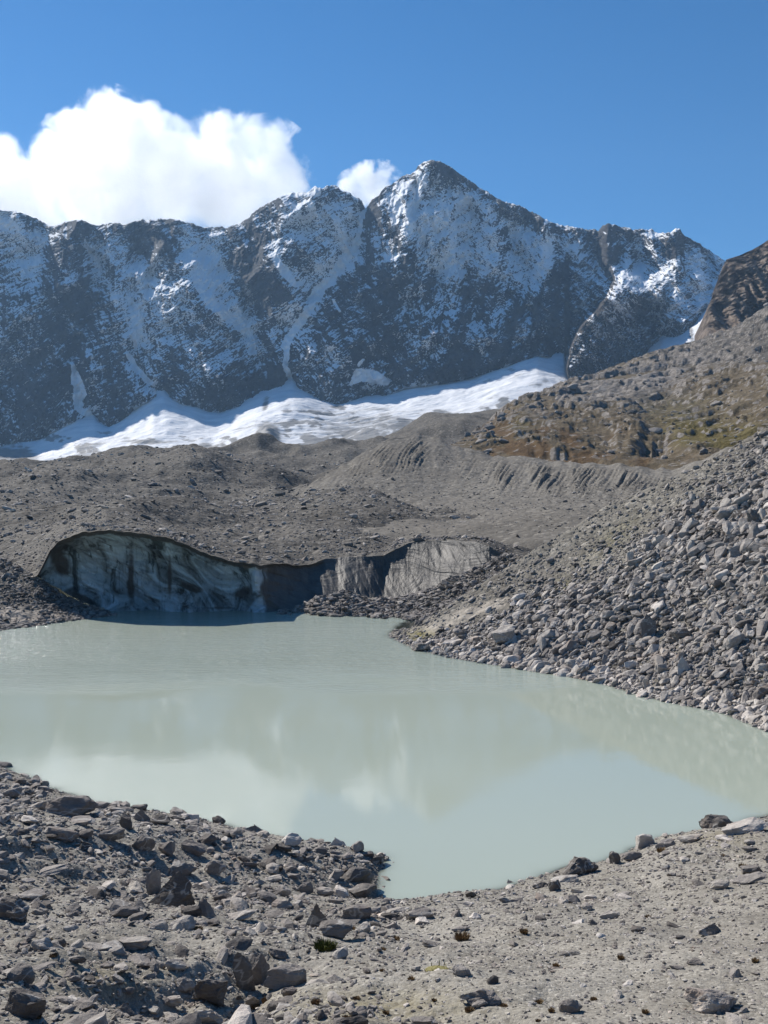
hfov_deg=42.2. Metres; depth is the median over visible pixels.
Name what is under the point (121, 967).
loose stone
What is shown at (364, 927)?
loose stone
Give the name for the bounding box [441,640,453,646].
talus block
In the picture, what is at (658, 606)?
talus block
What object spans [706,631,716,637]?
talus block
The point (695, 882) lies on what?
loose stone
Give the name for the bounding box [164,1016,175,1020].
loose stone
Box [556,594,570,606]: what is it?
talus block
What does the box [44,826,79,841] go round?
loose stone
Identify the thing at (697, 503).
talus block
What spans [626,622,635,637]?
talus block
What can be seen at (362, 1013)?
loose stone
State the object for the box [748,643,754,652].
talus block
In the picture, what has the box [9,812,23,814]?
loose stone
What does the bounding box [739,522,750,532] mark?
talus block
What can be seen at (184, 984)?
boulder
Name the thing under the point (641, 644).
talus block
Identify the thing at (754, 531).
talus block
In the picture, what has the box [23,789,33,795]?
loose stone
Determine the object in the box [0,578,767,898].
lake water
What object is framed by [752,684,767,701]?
talus block
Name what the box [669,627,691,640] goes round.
boulder
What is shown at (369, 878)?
boulder
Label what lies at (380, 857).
loose stone
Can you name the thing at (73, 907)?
loose stone
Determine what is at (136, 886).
loose stone
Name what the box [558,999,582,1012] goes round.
boulder
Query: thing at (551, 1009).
grass tuft
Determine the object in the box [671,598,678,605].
talus block
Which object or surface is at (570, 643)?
talus block
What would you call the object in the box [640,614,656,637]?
boulder
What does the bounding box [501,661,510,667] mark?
talus block
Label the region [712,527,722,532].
talus block
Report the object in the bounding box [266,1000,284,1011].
loose stone
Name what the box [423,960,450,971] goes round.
moss cushion
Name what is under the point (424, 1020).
boulder
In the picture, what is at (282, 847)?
boulder
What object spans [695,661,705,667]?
talus block
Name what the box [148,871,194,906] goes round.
boulder
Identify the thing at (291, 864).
loose stone
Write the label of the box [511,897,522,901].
loose stone
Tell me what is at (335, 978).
loose stone
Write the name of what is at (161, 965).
loose stone
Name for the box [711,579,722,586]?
talus block
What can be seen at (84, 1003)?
loose stone
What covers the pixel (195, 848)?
boulder
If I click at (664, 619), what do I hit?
talus block
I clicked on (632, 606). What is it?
talus block
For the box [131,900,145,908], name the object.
loose stone
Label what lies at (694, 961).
boulder
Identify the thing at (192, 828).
loose stone
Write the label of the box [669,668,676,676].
talus block
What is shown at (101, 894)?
loose stone
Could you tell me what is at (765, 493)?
talus block
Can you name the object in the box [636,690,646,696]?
talus block
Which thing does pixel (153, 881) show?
boulder
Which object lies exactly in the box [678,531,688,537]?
talus block
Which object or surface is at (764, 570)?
talus block
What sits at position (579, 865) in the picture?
boulder
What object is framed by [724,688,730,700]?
talus block
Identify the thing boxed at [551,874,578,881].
boulder
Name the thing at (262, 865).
loose stone
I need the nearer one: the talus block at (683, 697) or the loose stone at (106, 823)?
the loose stone at (106, 823)
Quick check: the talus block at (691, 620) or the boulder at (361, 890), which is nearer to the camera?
the boulder at (361, 890)
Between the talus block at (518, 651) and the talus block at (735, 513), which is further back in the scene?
the talus block at (735, 513)
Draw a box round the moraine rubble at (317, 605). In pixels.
[0,444,651,630]
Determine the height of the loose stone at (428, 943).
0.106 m
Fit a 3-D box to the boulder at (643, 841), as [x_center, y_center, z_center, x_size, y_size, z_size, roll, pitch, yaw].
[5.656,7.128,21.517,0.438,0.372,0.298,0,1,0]
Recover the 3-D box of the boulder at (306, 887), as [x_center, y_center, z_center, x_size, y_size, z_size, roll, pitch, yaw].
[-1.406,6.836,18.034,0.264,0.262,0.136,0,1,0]
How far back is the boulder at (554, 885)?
18.25 m
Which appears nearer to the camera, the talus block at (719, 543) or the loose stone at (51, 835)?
the loose stone at (51, 835)
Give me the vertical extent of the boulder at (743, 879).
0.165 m
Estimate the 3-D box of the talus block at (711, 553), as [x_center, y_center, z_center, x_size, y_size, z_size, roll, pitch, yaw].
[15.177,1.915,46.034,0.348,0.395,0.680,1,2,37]
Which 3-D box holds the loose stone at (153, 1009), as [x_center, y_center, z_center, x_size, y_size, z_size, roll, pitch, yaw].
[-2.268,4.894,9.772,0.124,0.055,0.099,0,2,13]
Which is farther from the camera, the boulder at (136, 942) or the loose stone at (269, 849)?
the loose stone at (269, 849)
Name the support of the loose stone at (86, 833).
on the shore ground at (455, 1006)
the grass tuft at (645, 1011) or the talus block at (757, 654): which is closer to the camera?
the grass tuft at (645, 1011)
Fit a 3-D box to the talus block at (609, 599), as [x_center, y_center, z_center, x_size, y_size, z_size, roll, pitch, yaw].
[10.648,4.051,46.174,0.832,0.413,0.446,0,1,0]
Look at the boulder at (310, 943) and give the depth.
12.07 m
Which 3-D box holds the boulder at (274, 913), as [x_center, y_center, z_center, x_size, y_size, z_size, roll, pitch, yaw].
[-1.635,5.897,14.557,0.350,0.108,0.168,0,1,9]
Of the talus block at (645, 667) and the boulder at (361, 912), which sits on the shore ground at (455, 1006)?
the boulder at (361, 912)
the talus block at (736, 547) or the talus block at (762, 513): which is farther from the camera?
the talus block at (762, 513)
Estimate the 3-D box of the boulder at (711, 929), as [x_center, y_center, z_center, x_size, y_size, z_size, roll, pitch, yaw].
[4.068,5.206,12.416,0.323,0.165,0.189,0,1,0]
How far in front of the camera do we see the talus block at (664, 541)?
48.96 m
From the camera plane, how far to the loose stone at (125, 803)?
23.21 m
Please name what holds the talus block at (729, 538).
on the talus hillside at (462, 611)
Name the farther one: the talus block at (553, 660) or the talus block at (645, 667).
the talus block at (553, 660)
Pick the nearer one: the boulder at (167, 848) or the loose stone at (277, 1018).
the loose stone at (277, 1018)
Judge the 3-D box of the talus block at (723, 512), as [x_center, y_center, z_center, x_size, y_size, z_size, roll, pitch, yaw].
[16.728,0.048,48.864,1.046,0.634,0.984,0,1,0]
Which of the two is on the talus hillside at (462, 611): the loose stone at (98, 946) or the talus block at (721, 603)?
the talus block at (721, 603)
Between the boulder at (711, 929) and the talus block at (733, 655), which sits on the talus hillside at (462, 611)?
the talus block at (733, 655)
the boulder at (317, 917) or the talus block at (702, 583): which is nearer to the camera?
the boulder at (317, 917)
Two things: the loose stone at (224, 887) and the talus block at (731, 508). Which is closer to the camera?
the loose stone at (224, 887)
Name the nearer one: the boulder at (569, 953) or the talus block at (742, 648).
the boulder at (569, 953)
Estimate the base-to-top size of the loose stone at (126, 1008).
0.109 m
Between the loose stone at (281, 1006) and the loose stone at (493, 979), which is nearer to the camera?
the loose stone at (281, 1006)
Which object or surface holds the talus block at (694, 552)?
on the talus hillside at (462, 611)
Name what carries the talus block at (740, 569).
on the talus hillside at (462, 611)
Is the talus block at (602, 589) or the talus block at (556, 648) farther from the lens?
the talus block at (602, 589)
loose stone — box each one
[0,761,12,769]
[0,799,9,802]
[0,813,11,822]
[0,869,10,881]
[0,962,7,969]
[2,787,22,797]
[2,967,13,974]
[7,962,34,983]
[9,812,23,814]
[10,802,20,805]
[17,798,30,803]
[18,888,47,899]
[19,878,34,883]
[21,815,38,823]
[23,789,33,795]
[26,824,37,828]
[28,801,46,809]
[31,901,47,908]
[33,982,46,991]
[35,790,47,797]
[39,907,47,914]
[40,780,48,785]
[42,900,50,906]
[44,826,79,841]
[46,834,57,837]
[51,941,63,948]
[54,938,65,946]
[54,996,73,1002]
[63,967,74,977]
[64,902,80,912]
[67,974,84,981]
[67,995,76,1001]
[70,939,83,947]
[72,997,93,1009]
[78,829,93,838]
[80,841,92,851]
[81,968,91,974]
[82,942,111,950]
[83,871,96,878]
[83,972,94,980]
[86,885,97,891]
[86,889,106,899]
[86,1009,98,1015]
[88,994,98,1002]
[96,801,109,807]
[97,821,110,825]
[102,880,115,889]
[103,940,125,955]
[109,818,116,825]
[109,899,129,911]
[109,906,139,916]
[113,962,128,972]
[117,801,129,806]
[117,1003,134,1015]
[122,896,134,901]
[127,954,150,967]
[128,880,143,893]
[129,911,147,920]
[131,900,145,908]
[137,822,152,825]
[146,951,156,959]
[148,1006,159,1013]
[149,919,167,930]
[149,958,158,973]
[156,960,165,968]
[163,1012,179,1022]
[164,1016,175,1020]
[167,995,182,1005]
[168,915,195,929]
[170,815,184,820]
[170,912,182,918]
[171,807,182,814]
[174,945,188,957]
[180,814,199,820]
[181,905,201,915]
[186,825,201,831]
[199,833,215,844]
[207,918,219,926]
[210,885,227,890]
[213,893,231,900]
[215,890,225,895]
[216,946,227,964]
[216,948,232,954]
[220,836,229,842]
[222,874,234,883]
[223,899,230,904]
[224,830,238,837]
[225,936,252,950]
[227,930,236,935]
[230,896,247,910]
[231,827,241,834]
[240,885,257,892]
[245,926,256,935]
[246,825,261,830]
[255,922,268,932]
[256,891,276,903]
[257,862,265,869]
[263,856,276,864]
[264,844,277,853]
[266,863,278,874]
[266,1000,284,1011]
[267,923,275,928]
[274,1014,283,1021]
[276,1002,290,1010]
[279,995,292,1001]
[280,919,292,923]
[283,923,297,928]
[284,862,296,871]
[284,1011,293,1022]
[289,853,305,857]
[297,1012,307,1021]
[305,978,329,985]
[313,845,326,853]
[315,1009,324,1020]
[327,974,343,981]
[327,991,344,1006]
[329,870,343,881]
[330,854,340,859]
[331,838,345,845]
[332,947,348,959]
[333,885,348,897]
[333,1017,344,1023]
[340,1015,368,1023]
[342,867,370,882]
[343,852,352,858]
[345,1001,354,1008]
[347,1006,356,1015]
[351,841,363,852]
[355,1006,366,1011]
[355,1009,366,1016]
[356,921,370,933]
[367,1005,374,1009]
[367,1009,374,1015]
[370,853,384,862]
[380,905,391,910]
[381,912,403,919]
[384,922,400,928]
[386,907,405,912]
[406,907,433,919]
[415,917,429,924]
[422,940,436,947]
[451,910,459,916]
[469,912,481,918]
[487,975,498,984]
[509,940,518,946]
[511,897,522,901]
[535,893,546,900]
[564,895,580,902]
[572,919,583,923]
[613,989,621,998]
[615,893,631,899]
[667,970,675,978]
[691,878,704,885]
[729,967,741,977]
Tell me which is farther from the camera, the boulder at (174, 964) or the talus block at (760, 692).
the talus block at (760, 692)
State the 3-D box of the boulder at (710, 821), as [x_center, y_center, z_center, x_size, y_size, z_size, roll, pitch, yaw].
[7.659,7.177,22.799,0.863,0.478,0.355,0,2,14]
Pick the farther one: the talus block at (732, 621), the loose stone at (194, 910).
the talus block at (732, 621)
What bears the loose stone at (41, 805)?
on the shore ground at (455, 1006)
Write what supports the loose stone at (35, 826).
on the shore ground at (455, 1006)
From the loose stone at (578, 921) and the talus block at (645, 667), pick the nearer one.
the loose stone at (578, 921)
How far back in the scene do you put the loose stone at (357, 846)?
21.12 m
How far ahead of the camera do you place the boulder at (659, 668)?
39.53 m
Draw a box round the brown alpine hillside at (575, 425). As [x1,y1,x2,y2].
[451,306,767,469]
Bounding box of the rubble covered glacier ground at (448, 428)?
[0,409,532,576]
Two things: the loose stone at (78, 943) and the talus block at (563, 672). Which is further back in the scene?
the talus block at (563, 672)
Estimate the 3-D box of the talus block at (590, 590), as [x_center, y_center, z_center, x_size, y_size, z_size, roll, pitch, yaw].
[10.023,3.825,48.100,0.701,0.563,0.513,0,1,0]
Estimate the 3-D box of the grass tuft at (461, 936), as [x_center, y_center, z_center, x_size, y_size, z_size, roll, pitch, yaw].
[1.070,5.814,13.629,0.274,0.100,0.250,0,1,0]
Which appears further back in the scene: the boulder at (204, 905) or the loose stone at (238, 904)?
the loose stone at (238, 904)
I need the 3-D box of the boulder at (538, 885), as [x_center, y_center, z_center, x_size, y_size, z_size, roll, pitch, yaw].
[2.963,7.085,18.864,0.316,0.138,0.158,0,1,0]
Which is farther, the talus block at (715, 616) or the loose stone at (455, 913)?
the talus block at (715, 616)
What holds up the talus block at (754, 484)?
on the talus hillside at (462, 611)
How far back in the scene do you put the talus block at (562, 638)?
44.79 m
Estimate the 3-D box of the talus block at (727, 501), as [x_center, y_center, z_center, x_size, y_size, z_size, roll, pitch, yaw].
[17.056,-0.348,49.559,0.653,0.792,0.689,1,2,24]
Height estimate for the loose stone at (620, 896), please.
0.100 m
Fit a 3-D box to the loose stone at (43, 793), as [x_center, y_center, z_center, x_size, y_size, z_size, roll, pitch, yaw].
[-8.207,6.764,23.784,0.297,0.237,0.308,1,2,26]
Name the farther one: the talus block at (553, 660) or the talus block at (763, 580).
the talus block at (553, 660)
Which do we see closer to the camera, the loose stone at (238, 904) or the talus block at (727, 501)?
the loose stone at (238, 904)
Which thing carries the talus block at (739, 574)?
on the talus hillside at (462, 611)
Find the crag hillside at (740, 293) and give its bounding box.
[694,240,767,340]
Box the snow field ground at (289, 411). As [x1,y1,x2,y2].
[0,280,716,460]
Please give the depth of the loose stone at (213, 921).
12.81 m
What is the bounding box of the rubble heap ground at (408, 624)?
[315,556,519,627]
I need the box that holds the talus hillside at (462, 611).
[390,427,767,724]
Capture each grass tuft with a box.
[310,998,319,1004]
[312,937,337,951]
[454,930,469,940]
[464,1005,474,1012]
[498,1002,507,1006]
[519,928,528,934]
[535,998,543,1003]
[547,1006,555,1012]
[616,954,624,959]
[642,1008,649,1013]
[656,847,664,852]
[751,957,759,962]
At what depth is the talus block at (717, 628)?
39.76 m
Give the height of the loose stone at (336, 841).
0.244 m
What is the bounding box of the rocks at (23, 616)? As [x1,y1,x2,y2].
[0,560,83,630]
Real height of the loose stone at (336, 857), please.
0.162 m
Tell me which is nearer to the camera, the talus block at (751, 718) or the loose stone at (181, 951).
the loose stone at (181, 951)
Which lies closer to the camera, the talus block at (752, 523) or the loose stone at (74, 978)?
the loose stone at (74, 978)
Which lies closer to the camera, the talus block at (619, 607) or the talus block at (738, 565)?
the talus block at (738, 565)
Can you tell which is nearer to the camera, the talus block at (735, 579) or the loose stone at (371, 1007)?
the loose stone at (371, 1007)
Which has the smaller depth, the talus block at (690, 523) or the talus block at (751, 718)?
the talus block at (751, 718)
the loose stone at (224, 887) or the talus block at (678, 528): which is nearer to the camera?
the loose stone at (224, 887)
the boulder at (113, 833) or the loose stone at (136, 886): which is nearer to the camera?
the loose stone at (136, 886)
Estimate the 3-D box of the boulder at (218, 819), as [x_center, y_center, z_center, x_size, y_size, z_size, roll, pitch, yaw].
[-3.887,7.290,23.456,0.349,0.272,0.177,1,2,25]
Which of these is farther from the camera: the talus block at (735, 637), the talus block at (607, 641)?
the talus block at (607, 641)
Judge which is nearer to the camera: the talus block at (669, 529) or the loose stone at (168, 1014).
the loose stone at (168, 1014)
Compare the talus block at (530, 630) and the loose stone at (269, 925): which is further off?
the talus block at (530, 630)
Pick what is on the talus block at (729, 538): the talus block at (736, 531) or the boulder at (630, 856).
the talus block at (736, 531)
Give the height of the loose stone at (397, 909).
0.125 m
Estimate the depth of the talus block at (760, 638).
38.04 m
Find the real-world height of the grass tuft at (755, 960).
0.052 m
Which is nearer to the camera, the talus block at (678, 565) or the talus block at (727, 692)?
the talus block at (727, 692)
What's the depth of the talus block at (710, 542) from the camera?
46.60 m
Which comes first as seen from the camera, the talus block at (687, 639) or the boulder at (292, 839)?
the boulder at (292, 839)
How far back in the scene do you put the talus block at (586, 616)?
45.85 m
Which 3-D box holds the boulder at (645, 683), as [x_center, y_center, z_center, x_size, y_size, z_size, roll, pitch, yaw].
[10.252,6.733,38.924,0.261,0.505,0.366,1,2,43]
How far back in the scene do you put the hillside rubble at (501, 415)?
286.57 m
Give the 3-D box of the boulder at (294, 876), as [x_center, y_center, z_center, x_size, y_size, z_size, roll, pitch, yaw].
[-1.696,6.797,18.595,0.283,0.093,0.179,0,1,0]
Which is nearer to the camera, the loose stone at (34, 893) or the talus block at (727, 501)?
the loose stone at (34, 893)
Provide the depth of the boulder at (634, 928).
12.52 m
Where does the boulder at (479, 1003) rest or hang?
on the shore ground at (455, 1006)
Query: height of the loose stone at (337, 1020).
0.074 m
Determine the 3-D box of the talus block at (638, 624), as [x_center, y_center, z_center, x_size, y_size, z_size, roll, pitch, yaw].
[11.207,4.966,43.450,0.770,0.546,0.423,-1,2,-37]
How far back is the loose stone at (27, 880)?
14.21 m
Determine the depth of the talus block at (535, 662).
43.36 m
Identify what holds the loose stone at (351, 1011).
on the shore ground at (455, 1006)
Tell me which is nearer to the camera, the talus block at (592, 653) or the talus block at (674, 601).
the talus block at (592, 653)
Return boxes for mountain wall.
[0,160,724,446]
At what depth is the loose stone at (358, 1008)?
8.54 m
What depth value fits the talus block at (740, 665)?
37.20 m
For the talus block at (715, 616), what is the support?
on the talus hillside at (462, 611)
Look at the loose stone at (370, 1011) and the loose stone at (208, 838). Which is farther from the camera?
the loose stone at (208, 838)
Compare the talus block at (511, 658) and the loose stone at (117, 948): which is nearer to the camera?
the loose stone at (117, 948)
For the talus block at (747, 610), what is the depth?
39.79 m
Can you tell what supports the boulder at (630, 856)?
on the shore ground at (455, 1006)
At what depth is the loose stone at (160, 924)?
12.13 m
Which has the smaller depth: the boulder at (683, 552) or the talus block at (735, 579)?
the talus block at (735, 579)
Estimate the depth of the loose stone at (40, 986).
9.03 m
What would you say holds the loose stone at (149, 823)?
on the shore ground at (455, 1006)
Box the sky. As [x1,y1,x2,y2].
[0,0,767,260]
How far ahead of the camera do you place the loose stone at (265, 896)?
15.65 m
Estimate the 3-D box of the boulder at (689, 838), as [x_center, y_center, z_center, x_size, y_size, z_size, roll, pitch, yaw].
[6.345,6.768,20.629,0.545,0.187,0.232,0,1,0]
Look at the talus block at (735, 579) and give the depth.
42.59 m
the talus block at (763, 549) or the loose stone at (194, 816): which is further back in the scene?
the talus block at (763, 549)
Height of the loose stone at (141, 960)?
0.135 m
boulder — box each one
[0,896,29,922]
[4,987,45,1019]
[31,937,52,950]
[32,961,57,970]
[38,864,69,875]
[45,795,98,816]
[68,955,86,963]
[70,815,95,824]
[99,825,125,840]
[102,961,114,968]
[119,814,131,829]
[119,936,152,949]
[131,804,147,810]
[132,833,155,851]
[134,809,149,821]
[146,868,160,894]
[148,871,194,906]
[151,814,169,824]
[158,841,175,856]
[165,959,186,970]
[168,859,196,875]
[176,976,194,992]
[181,840,206,856]
[192,978,228,1005]
[194,1010,223,1023]
[198,894,214,916]
[204,860,226,874]
[212,815,225,823]
[227,909,256,919]
[232,952,255,990]
[245,995,259,1007]
[249,950,269,984]
[263,910,283,917]
[263,963,306,989]
[265,874,281,881]
[268,947,287,959]
[271,898,292,909]
[275,884,291,895]
[276,843,291,851]
[281,833,301,845]
[281,986,296,996]
[287,873,299,878]
[299,882,313,893]
[306,902,326,927]
[307,941,318,945]
[316,887,333,895]
[319,919,359,939]
[340,904,371,920]
[348,883,376,898]
[362,851,373,856]
[363,872,373,882]
[410,1016,437,1023]
[411,642,429,650]
[451,925,468,931]
[452,964,470,976]
[458,988,500,1005]
[465,891,476,896]
[472,999,487,1008]
[491,624,514,643]
[532,881,547,888]
[548,880,560,891]
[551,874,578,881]
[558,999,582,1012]
[559,950,579,955]
[562,856,598,874]
[564,659,581,666]
[599,910,619,918]
[609,851,620,863]
[621,851,641,860]
[630,925,646,932]
[635,834,654,849]
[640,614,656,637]
[642,679,649,688]
[655,663,667,673]
[655,838,674,848]
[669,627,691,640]
[676,833,702,842]
[677,655,689,675]
[679,547,686,555]
[683,987,737,1013]
[687,958,702,964]
[697,923,720,935]
[698,814,732,828]
[708,879,729,889]
[721,817,767,835]
[732,871,766,884]
[734,614,741,620]
[739,864,762,873]
[741,846,756,851]
[746,509,757,521]
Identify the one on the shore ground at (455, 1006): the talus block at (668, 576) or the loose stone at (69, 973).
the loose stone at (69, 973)
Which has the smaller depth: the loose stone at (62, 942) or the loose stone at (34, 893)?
the loose stone at (62, 942)
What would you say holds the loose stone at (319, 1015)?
on the shore ground at (455, 1006)
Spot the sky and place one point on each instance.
(585, 114)
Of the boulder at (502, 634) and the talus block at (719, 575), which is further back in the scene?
the boulder at (502, 634)
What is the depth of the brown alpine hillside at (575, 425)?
297.23 m
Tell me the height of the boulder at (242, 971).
0.544 m
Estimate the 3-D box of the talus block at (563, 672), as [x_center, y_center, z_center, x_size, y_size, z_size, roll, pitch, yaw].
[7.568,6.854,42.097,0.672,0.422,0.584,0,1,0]
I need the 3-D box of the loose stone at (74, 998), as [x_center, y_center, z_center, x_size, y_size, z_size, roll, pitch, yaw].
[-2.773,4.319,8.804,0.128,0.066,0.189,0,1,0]
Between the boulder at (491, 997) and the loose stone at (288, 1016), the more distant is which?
the boulder at (491, 997)
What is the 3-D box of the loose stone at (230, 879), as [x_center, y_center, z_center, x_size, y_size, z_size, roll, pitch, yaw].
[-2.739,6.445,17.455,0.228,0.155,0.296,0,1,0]
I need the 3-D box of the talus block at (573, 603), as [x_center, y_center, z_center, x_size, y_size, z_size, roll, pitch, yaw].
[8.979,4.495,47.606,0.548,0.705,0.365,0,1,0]
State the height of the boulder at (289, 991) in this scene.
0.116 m
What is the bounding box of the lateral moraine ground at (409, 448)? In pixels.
[299,433,731,558]
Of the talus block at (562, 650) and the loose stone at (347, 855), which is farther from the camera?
the talus block at (562, 650)
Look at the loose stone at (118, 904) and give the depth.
13.17 m
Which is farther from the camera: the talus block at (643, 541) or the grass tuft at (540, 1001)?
the talus block at (643, 541)
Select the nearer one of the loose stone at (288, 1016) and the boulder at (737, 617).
the loose stone at (288, 1016)
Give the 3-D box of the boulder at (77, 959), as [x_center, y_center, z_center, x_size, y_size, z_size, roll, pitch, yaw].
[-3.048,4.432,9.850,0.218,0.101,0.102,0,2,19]
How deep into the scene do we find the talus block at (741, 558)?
43.72 m
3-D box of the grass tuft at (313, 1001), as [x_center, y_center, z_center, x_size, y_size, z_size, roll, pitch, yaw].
[-0.627,4.524,9.189,0.113,0.047,0.110,0,1,9]
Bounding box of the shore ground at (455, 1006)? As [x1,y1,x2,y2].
[0,768,767,1023]
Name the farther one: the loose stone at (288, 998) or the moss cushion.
the moss cushion
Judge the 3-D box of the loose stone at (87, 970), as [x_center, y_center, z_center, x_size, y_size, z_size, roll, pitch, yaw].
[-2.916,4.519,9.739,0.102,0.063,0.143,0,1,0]
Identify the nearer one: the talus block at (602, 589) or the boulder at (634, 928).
the boulder at (634, 928)
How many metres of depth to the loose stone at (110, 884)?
15.10 m
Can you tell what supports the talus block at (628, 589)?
on the talus hillside at (462, 611)
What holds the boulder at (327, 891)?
on the shore ground at (455, 1006)
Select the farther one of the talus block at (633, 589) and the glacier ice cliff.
the glacier ice cliff
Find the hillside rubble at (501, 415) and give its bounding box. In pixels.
[450,303,767,460]
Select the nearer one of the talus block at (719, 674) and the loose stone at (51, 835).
the loose stone at (51, 835)
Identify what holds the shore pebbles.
on the shore ground at (455, 1006)
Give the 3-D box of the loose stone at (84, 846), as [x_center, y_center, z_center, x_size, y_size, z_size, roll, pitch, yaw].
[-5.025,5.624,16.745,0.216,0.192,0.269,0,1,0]
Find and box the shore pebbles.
[0,766,767,1023]
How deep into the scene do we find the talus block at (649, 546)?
49.45 m
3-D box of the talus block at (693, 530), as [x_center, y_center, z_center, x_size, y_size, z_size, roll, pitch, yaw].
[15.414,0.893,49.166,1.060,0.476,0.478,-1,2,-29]
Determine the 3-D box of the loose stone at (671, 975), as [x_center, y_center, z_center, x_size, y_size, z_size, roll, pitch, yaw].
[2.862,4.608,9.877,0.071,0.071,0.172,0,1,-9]
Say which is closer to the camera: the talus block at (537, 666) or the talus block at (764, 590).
the talus block at (764, 590)
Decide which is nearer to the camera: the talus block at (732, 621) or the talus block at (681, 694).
the talus block at (681, 694)
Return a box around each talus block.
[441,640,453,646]
[459,630,467,634]
[476,656,486,662]
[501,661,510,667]
[502,655,520,662]
[513,647,522,655]
[515,664,524,669]
[522,629,530,635]
[526,651,539,660]
[526,657,540,666]
[527,628,535,633]
[528,639,536,646]
[530,660,541,668]
[531,614,549,621]
[532,662,543,671]
[536,629,553,640]
[537,636,546,652]
[540,665,553,673]
[548,656,559,664]
[552,643,562,652]
[553,629,559,638]
[555,634,567,642]
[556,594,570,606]
[556,668,569,676]
[558,644,565,653]
[565,635,578,650]
[566,599,577,609]
[569,649,579,656]
[571,664,580,675]
[575,621,582,630]
[576,665,588,674]
[577,604,587,610]
[578,593,593,602]
[578,630,587,636]
[579,659,588,666]
[582,598,591,604]
[584,611,592,618]
[585,585,597,594]
[587,612,601,620]
[587,629,601,639]
[589,600,599,606]
[589,649,596,658]
[597,586,609,594]
[599,666,608,671]
[601,610,614,618]
[601,629,612,636]
[602,637,613,646]
[604,595,619,602]
[605,622,615,630]
[608,636,625,649]
[613,602,624,610]
[618,657,626,665]
[622,669,637,676]
[623,602,634,610]
[624,660,638,668]
[625,583,635,594]
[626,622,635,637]
[627,558,641,566]
[627,604,638,609]
[627,652,634,659]
[628,645,636,651]
[629,576,641,586]
[629,587,636,600]
[633,649,642,658]
[635,619,642,627]
[636,638,645,648]
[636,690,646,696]
[639,663,652,673]
[640,537,651,544]
[641,635,651,641]
[644,542,654,551]
[644,551,656,559]
[646,587,655,596]
[646,669,655,673]
[647,644,659,652]
[648,636,658,644]
[650,600,664,613]
[654,655,663,664]
[655,534,664,542]
[655,585,663,596]
[658,537,674,546]
[659,573,672,579]
[660,690,667,701]
[661,617,669,625]
[661,621,673,629]
[662,519,671,529]
[663,650,669,658]
[665,521,675,535]
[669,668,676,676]
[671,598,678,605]
[672,526,681,531]
[673,562,683,569]
[674,686,683,691]
[675,691,684,697]
[675,696,692,701]
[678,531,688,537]
[679,518,698,531]
[681,536,690,540]
[683,507,691,517]
[683,636,692,642]
[685,610,697,621]
[686,616,698,625]
[687,547,700,556]
[688,525,697,533]
[690,499,702,509]
[692,579,700,586]
[692,632,699,640]
[695,617,706,628]
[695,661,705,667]
[696,520,709,530]
[696,542,705,551]
[698,554,708,563]
[698,580,707,590]
[702,530,712,539]
[702,695,713,702]
[704,538,723,547]
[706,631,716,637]
[707,524,716,531]
[707,549,714,555]
[707,625,722,632]
[708,541,725,547]
[710,507,719,511]
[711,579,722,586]
[711,610,720,623]
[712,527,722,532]
[714,600,726,607]
[714,666,726,671]
[714,669,727,678]
[715,506,731,519]
[715,546,726,557]
[715,569,729,579]
[717,604,729,612]
[717,696,728,704]
[720,497,731,506]
[721,575,728,583]
[721,629,744,649]
[722,492,732,498]
[722,520,733,534]
[723,533,735,542]
[724,648,736,661]
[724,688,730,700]
[727,505,739,512]
[727,708,737,714]
[728,539,743,551]
[728,550,739,558]
[729,575,741,582]
[729,614,745,626]
[730,510,744,518]
[730,652,742,659]
[731,494,749,505]
[732,528,739,536]
[733,562,742,570]
[733,660,744,675]
[734,705,744,709]
[735,555,746,561]
[735,566,743,573]
[735,572,744,577]
[735,582,744,585]
[735,619,751,627]
[738,517,747,527]
[738,645,748,651]
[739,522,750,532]
[739,573,747,581]
[740,538,752,552]
[741,710,751,718]
[742,606,756,613]
[742,623,751,638]
[744,559,767,566]
[745,705,758,711]
[745,714,761,723]
[746,628,754,637]
[746,658,754,662]
[747,523,759,537]
[748,520,758,528]
[748,540,764,552]
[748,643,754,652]
[750,481,758,488]
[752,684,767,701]
[753,558,763,570]
[754,635,764,641]
[754,651,760,657]
[754,663,767,671]
[755,553,765,559]
[755,699,764,704]
[756,532,767,536]
[756,619,767,635]
[756,701,767,710]
[757,488,763,495]
[758,508,766,520]
[758,524,765,531]
[759,547,767,552]
[759,573,767,586]
[760,567,767,576]
[760,585,767,594]
[761,646,767,651]
[762,489,767,498]
[762,715,767,722]
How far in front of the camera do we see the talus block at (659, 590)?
44.90 m
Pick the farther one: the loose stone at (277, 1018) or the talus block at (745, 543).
the talus block at (745, 543)
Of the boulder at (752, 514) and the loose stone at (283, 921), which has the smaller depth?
the loose stone at (283, 921)
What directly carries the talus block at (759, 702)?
on the talus hillside at (462, 611)
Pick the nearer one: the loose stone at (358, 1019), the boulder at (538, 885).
the loose stone at (358, 1019)
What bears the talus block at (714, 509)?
on the talus hillside at (462, 611)
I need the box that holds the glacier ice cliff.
[37,530,500,612]
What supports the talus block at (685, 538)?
on the talus hillside at (462, 611)
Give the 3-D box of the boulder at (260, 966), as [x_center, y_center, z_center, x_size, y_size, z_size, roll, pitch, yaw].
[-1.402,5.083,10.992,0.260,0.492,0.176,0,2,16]
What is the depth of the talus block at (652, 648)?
41.37 m
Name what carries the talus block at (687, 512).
on the talus hillside at (462, 611)
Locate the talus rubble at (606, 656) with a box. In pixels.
[388,426,767,731]
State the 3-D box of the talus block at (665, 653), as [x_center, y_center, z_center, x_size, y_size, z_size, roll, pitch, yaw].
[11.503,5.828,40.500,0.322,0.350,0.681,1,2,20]
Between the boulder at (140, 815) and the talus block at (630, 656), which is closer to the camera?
the boulder at (140, 815)
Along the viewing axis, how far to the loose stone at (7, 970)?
9.12 m

